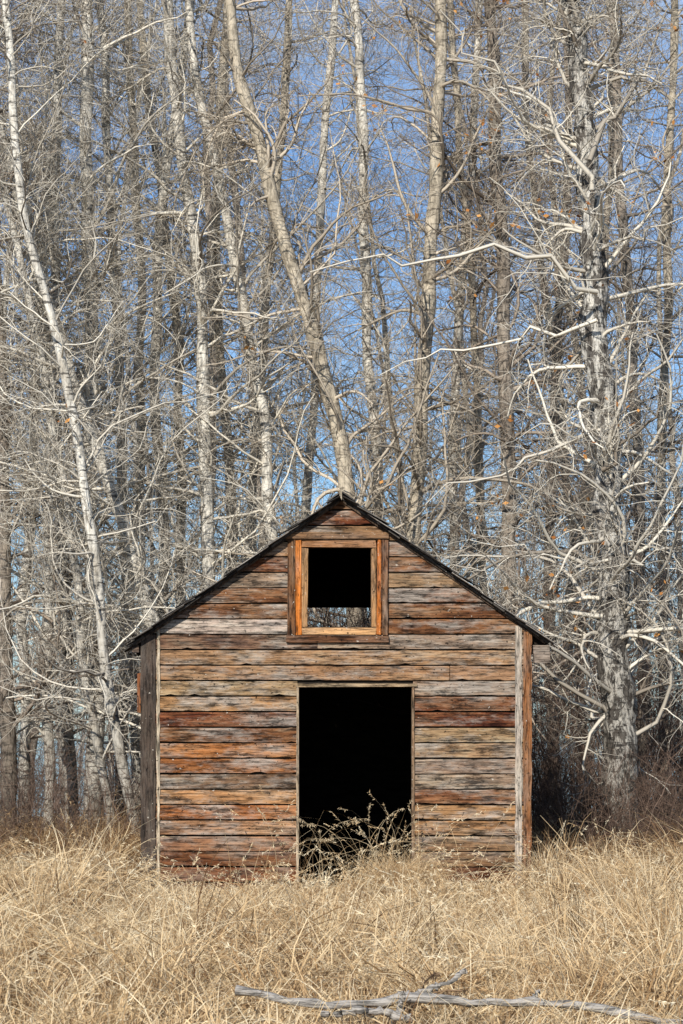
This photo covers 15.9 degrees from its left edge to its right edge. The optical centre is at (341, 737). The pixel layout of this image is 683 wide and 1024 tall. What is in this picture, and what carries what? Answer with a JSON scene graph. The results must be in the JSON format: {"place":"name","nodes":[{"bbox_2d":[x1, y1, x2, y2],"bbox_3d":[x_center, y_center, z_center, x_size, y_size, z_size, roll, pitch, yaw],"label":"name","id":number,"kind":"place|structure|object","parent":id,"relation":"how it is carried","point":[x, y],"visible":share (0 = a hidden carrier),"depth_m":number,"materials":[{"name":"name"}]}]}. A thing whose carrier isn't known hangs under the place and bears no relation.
{"place":"outdoors","nodes":[
{"label":"outdoors","id":0,"kind":"place"},
{"bbox_2d":[0,741,681,815],"bbox_3d":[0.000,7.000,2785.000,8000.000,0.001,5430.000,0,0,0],"label":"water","id":1,"kind":"structure","parent":0,"point":[36,757],"depth_m":672.57,"materials":[{"name":"blue liquid"}]},
{"bbox_2d":[0,785,682,1023],"bbox_3d":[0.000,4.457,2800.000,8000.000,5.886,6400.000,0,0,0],"label":"ground","id":2,"kind":"structure","parent":0,"point":[129,825],"depth_m":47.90,"materials":[{"name":"beige plant"}]},
{"bbox_2d":[0,574,40,811],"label":"slim bare tree","id":3,"kind":"object","parent":2,"relation":"on","point":[19,725],"visible":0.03,"depth_m":64.51,"materials":[{"name":"beige plant"}]},
{"bbox_2d":[0,121,42,642],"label":"slim bare tree","id":4,"kind":"object","parent":2,"relation":"on","point":[11,463],"visible":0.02,"depth_m":50.19,"materials":[{"name":"grey plant"}]},
{"bbox_2d":[0,1,127,707],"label":"slim bare tree","id":5,"kind":"object","parent":2,"relation":"on","point":[5,307],"visible":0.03,"depth_m":42.39,"materials":[{"name":"grey plant"}]},
{"bbox_2d":[10,347,130,814],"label":"slim bare tree","id":6,"kind":"object","parent":2,"relation":"on","point":[79,689],"visible":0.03,"depth_m":61.76,"materials":[{"name":"grey plant"}]},
{"bbox_2d":[67,794,76,850],"bbox_3d":[-2.941,1.077,26.902,0.090,0.955,0.170,0,0,30],"label":"dry weed","id":7,"kind":"object","parent":2,"relation":"on","point":[69,797],"visible":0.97,"depth_m":26.91,"materials":[{"name":"beige plant"}]},
{"bbox_2d":[1,0,150,814],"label":"slim bare tree","id":8,"kind":"object","parent":2,"relation":"on","point":[60,759],"visible":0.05,"depth_m":48.19,"materials":[{"name":"grey plant"}]},
{"bbox_2d":[0,0,166,838],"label":"bare tree","id":9,"kind":"object","parent":2,"relation":"on","point":[5,655],"visible":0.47,"depth_m":33.00,"materials":[{"name":"grey plant"}]},
{"bbox_2d":[0,0,206,830],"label":"bare tree","id":10,"kind":"object","parent":2,"relation":"on","point":[22,757],"visible":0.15,"depth_m":35.08,"materials":[{"name":"grey plant"}]},
{"bbox_2d":[0,3,216,834],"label":"bare tree","id":11,"kind":"object","parent":2,"relation":"on","point":[94,731],"visible":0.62,"depth_m":32.40,"materials":[{"name":"grey plant"}]},
{"bbox_2d":[0,0,228,837],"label":"bare tree","id":12,"kind":"object","parent":2,"relation":"on","point":[68,735],"visible":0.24,"depth_m":33.99,"materials":[{"name":"grey plant"}]},
{"bbox_2d":[11,37,231,809],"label":"slim bare tree","id":13,"kind":"object","parent":2,"relation":"on","point":[36,743],"visible":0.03,"depth_m":55.64,"materials":[{"name":"grey plant"}]},
{"bbox_2d":[0,0,249,832],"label":"bare tree","id":14,"kind":"object","parent":2,"relation":"on","point":[46,728],"visible":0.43,"depth_m":33.25,"materials":[{"name":"grey plant"}]},
{"bbox_2d":[40,2,220,748],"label":"slim bare tree","id":15,"kind":"object","parent":2,"relation":"on","point":[119,248],"visible":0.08,"depth_m":52.65,"materials":[{"name":"grey plant"}]},
{"bbox_2d":[0,0,262,856],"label":"bare tree","id":16,"kind":"object","parent":2,"relation":"on","point":[104,673],"visible":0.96,"depth_m":31.29,"materials":[{"name":"grey plant"}]},
{"bbox_2d":[0,0,262,830],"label":"bare tree","id":17,"kind":"object","parent":2,"relation":"on","point":[85,74],"visible":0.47,"depth_m":33.42,"materials":[{"name":"grey plant"}]},
{"bbox_2d":[74,295,224,798],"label":"slim bare tree","id":18,"kind":"object","parent":2,"relation":"on","point":[150,506],"visible":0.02,"depth_m":67.86,"materials":[{"name":"grey plant"}]},
{"bbox_2d":[11,0,305,830],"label":"bare tree","id":19,"kind":"object","parent":2,"relation":"on","point":[142,312],"visible":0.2,"depth_m":37.17,"materials":[{"name":"beige plant"}]},
{"bbox_2d":[13,0,313,775],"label":"bare tree","id":20,"kind":"object","parent":2,"relation":"on","point":[176,328],"visible":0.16,"depth_m":36.64,"materials":[{"name":"beige plant"}]},
{"bbox_2d":[16,0,331,724],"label":"bare tree","id":21,"kind":"object","parent":2,"relation":"on","point":[162,194],"visible":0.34,"depth_m":35.17,"materials":[{"name":"grey plant"}]},
{"bbox_2d":[16,0,346,750],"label":"bare tree","id":22,"kind":"object","parent":2,"relation":"on","point":[202,349],"visible":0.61,"depth_m":33.79,"materials":[{"name":"grey plant"}]},
{"bbox_2d":[0,23,362,789],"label":"bare tree","id":23,"kind":"object","parent":2,"relation":"on","point":[116,511],"visible":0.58,"depth_m":32.60,"materials":[{"name":"grey plant"}]},
{"bbox_2d":[0,0,371,819],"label":"bare tree","id":24,"kind":"object","parent":2,"relation":"on","point":[106,126],"visible":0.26,"depth_m":34.57,"materials":[{"name":"grey plant"}]},
{"bbox_2d":[60,0,339,739],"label":"slim bare tree","id":25,"kind":"object","parent":2,"relation":"on","point":[208,202],"visible":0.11,"depth_m":44.48,"materials":[{"name":"grey plant"}]},
{"bbox_2d":[168,136,331,609],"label":"slim bare tree","id":26,"kind":"object","parent":2,"relation":"on","point":[259,322],"visible":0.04,"depth_m":57.25,"materials":[{"name":"grey plant"}]},
{"bbox_2d":[98,0,404,571],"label":"bare tree","id":27,"kind":"object","parent":2,"relation":"on","point":[217,348],"visible":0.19,"depth_m":38.11,"materials":[{"name":"beige plant"}]},
{"bbox_2d":[135,0,368,620],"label":"slim bare tree","id":28,"kind":"object","parent":2,"relation":"on","point":[259,479],"visible":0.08,"depth_m":48.74,"materials":[{"name":"grey plant"}]},
{"bbox_2d":[97,0,423,818],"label":"bare tree","id":29,"kind":"object","parent":2,"relation":"on","point":[265,448],"visible":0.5,"depth_m":34.10,"materials":[{"name":"beige plant"}]},
{"bbox_2d":[148,0,397,606],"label":"bare tree","id":30,"kind":"object","parent":2,"relation":"on","point":[287,70],"visible":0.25,"depth_m":40.12,"materials":[{"name":"beige plant"}]},
{"bbox_2d":[273,814,323,890],"bbox_3d":[-0.360,1.181,24.549,0.230,0.847,0.863,0,0,32],"label":"dry weed","id":31,"kind":"object","parent":2,"relation":"on","point":[299,819],"visible":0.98,"depth_m":24.50,"materials":[{"name":"plant"}]},
{"bbox_2d":[223,221,382,610],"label":"slim bare tree","id":32,"kind":"object","parent":2,"relation":"on","point":[294,481],"visible":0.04,"depth_m":63.30,"materials":[{"name":"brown plant"}]},
{"bbox_2d":[257,807,367,886],"bbox_3d":[-0.287,1.138,24.336,1.173,0.929,0.283,0,0,11],"label":"dry weed","id":33,"kind":"object","parent":2,"relation":"on","point":[258,809],"visible":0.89,"depth_m":24.27,"materials":[{"name":"plant"}]},
{"bbox_2d":[191,0,448,624],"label":"bare tree","id":34,"kind":"object","parent":2,"relation":"on","point":[321,209],"visible":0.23,"depth_m":39.16,"materials":[{"name":"beige plant"}]},
{"bbox_2d":[123,491,557,892],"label":"abandoned shed","id":35,"kind":"structure","parent":2,"relation":"on","point":[237,710],"depth_m":24.96,"materials":[{"name":"brown wood"}]},
{"bbox_2d":[286,532,388,642],"bbox_3d":[-0.040,-1.536,24.974,1.050,1.129,0.112,0,0,0],"label":"attic window","id":36,"kind":"structure","parent":35,"relation":"in","point":[297,584],"depth_m":24.94,"materials":[{"name":"brown wood"}]},
{"bbox_2d":[0,461,682,859],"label":"undergrowth","id":37,"kind":"object","parent":2,"relation":"on","point":[654,785],"visible":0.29,"depth_m":30.28,"materials":[{"name":"plant"}]},
{"bbox_2d":[0,386,682,815],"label":"wood","id":38,"kind":"object","parent":2,"relation":"on","point":[318,626],"visible":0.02,"depth_m":87.60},
{"bbox_2d":[128,0,564,700],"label":"bare tree","id":39,"kind":"object","parent":2,"relation":"on","point":[284,240],"visible":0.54,"depth_m":33.20,"materials":[{"name":"beige plant"}]},
{"bbox_2d":[301,803,417,881],"bbox_3d":[0.359,1.109,24.354,1.166,0.945,1.125,0,0,-40],"label":"dry weed","id":40,"kind":"object","parent":2,"relation":"on","point":[416,821],"visible":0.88,"depth_m":24.28,"materials":[{"name":"plant"}]},
{"bbox_2d":[292,151,447,618],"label":"slim bare tree","id":41,"kind":"object","parent":2,"relation":"on","point":[389,274],"visible":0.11,"depth_m":56.26,"materials":[{"name":"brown plant"}]},
{"bbox_2d":[208,0,535,625],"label":"bare tree","id":42,"kind":"object","parent":2,"relation":"on","point":[358,40],"visible":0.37,"depth_m":36.07,"materials":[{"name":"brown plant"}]},
{"bbox_2d":[268,0,497,617],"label":"slim bare tree","id":43,"kind":"object","parent":2,"relation":"on","point":[384,322],"visible":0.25,"depth_m":45.69,"materials":[{"name":"beige plant"}]},
{"bbox_2d":[319,972,467,1023],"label":"dry weed","id":44,"kind":"object","parent":2,"relation":"on","point":[435,974],"visible":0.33,"depth_m":11.35,"materials":[{"name":"beige plant"}]},
{"bbox_2d":[244,0,599,722],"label":"bare tree","id":45,"kind":"object","parent":2,"relation":"on","point":[462,290],"visible":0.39,"depth_m":37.02,"materials":[{"name":"beige plant"}]},
{"bbox_2d":[271,0,589,626],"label":"bare tree","id":46,"kind":"object","parent":2,"relation":"on","point":[430,277],"visible":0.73,"depth_m":33.54,"materials":[{"name":"beige plant"}]},
{"bbox_2d":[369,0,547,560],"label":"slim bare tree","id":47,"kind":"object","parent":2,"relation":"on","point":[482,317],"visible":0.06,"depth_m":58.61,"materials":[{"name":"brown plant"}]},
{"bbox_2d":[335,0,588,752],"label":"slim bare tree","id":48,"kind":"object","parent":2,"relation":"on","point":[446,241],"visible":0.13,"depth_m":52.43,"materials":[{"name":"beige plant"}]},
{"bbox_2d":[356,157,572,738],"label":"slim bare tree","id":49,"kind":"object","parent":2,"relation":"on","point":[484,329],"visible":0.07,"depth_m":65.88,"materials":[{"name":"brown plant"}]},
{"bbox_2d":[282,0,649,713],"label":"bare tree","id":50,"kind":"object","parent":2,"relation":"on","point":[474,322],"visible":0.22,"depth_m":36.58,"materials":[{"name":"beige plant"}]},
{"bbox_2d":[310,0,682,850],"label":"bare tree","id":51,"kind":"object","parent":2,"relation":"on","point":[610,562],"visible":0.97,"depth_m":29.13,"materials":[{"name":"grey plant"}]},
{"bbox_2d":[357,0,677,756],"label":"bare tree","id":52,"kind":"object","parent":2,"relation":"on","point":[504,359],"visible":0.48,"depth_m":34.08,"materials":[{"name":"grey plant"}]},
{"bbox_2d":[405,0,682,703],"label":"slim bare tree","id":53,"kind":"object","parent":2,"relation":"on","point":[627,496],"visible":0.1,"depth_m":48.07,"materials":[{"name":"beige plant"}]},
{"bbox_2d":[408,0,682,812],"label":"bare tree","id":54,"kind":"object","parent":2,"relation":"on","point":[537,352],"visible":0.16,"depth_m":40.19,"materials":[{"name":"beige plant"}]},
{"bbox_2d":[444,0,656,770],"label":"slim bare tree","id":55,"kind":"object","parent":2,"relation":"on","point":[547,349],"visible":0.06,"depth_m":58.21,"materials":[{"name":"beige plant"}]},
{"bbox_2d":[427,0,682,823],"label":"slim bare tree","id":56,"kind":"object","parent":2,"relation":"on","point":[605,231],"visible":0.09,"depth_m":42.17,"materials":[{"name":"beige plant"}]},
{"bbox_2d":[440,0,682,821],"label":"bare tree","id":57,"kind":"object","parent":2,"relation":"on","point":[554,360],"visible":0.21,"depth_m":38.06,"materials":[{"name":"grey plant"}]},
{"bbox_2d":[507,0,682,820],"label":"bare tree","id":58,"kind":"object","parent":2,"relation":"on","point":[626,266],"visible":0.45,"depth_m":35.09,"materials":[{"name":"grey plant"}]},
{"bbox_2d":[534,66,682,772],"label":"slim bare tree","id":59,"kind":"object","parent":2,"relation":"on","point":[659,292],"visible":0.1,"depth_m":53.99,"materials":[{"name":"beige plant"}]},
{"bbox_2d":[545,0,682,825],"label":"bare tree","id":60,"kind":"object","parent":2,"relation":"on","point":[670,212],"visible":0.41,"depth_m":36.10,"materials":[{"name":"beige plant"}]},
{"bbox_2d":[559,221,682,790],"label":"slim bare tree","id":61,"kind":"object","parent":2,"relation":"on","point":[641,414],"visible":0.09,"depth_m":62.56,"materials":[{"name":"beige plant"}]},
{"bbox_2d":[624,43,682,691],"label":"slim bare tree","id":62,"kind":"object","parent":2,"relation":"on","point":[671,341],"visible":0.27,"depth_m":45.97,"materials":[{"name":"grey plant"}]},
{"bbox_2d":[634,181,682,762],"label":"slim bare tree","id":63,"kind":"object","parent":2,"relation":"on","point":[662,270],"visible":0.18,"depth_m":60.04,"materials":[{"name":"beige plant"}]},
{"bbox_2d":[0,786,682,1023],"bbox_3d":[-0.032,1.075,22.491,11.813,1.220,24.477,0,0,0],"label":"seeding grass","id":64,"kind":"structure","parent":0,"point":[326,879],"depth_m":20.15,"materials":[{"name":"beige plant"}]},
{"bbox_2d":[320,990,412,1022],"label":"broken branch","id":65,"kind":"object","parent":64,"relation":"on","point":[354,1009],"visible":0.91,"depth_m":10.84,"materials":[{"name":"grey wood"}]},
{"bbox_2d":[235,968,682,1023],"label":"fallen branch","id":66,"kind":"object","parent":64,"relation":"on","point":[425,997],"visible":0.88,"depth_m":10.99,"materials":[{"name":"grey wood"}]},
{"bbox_2d":[0,0,682,740],"label":"sky","id":67,"kind":"structure","parent":0,"point":[660,3],"materials":[{"name":"blue"}]}
]}

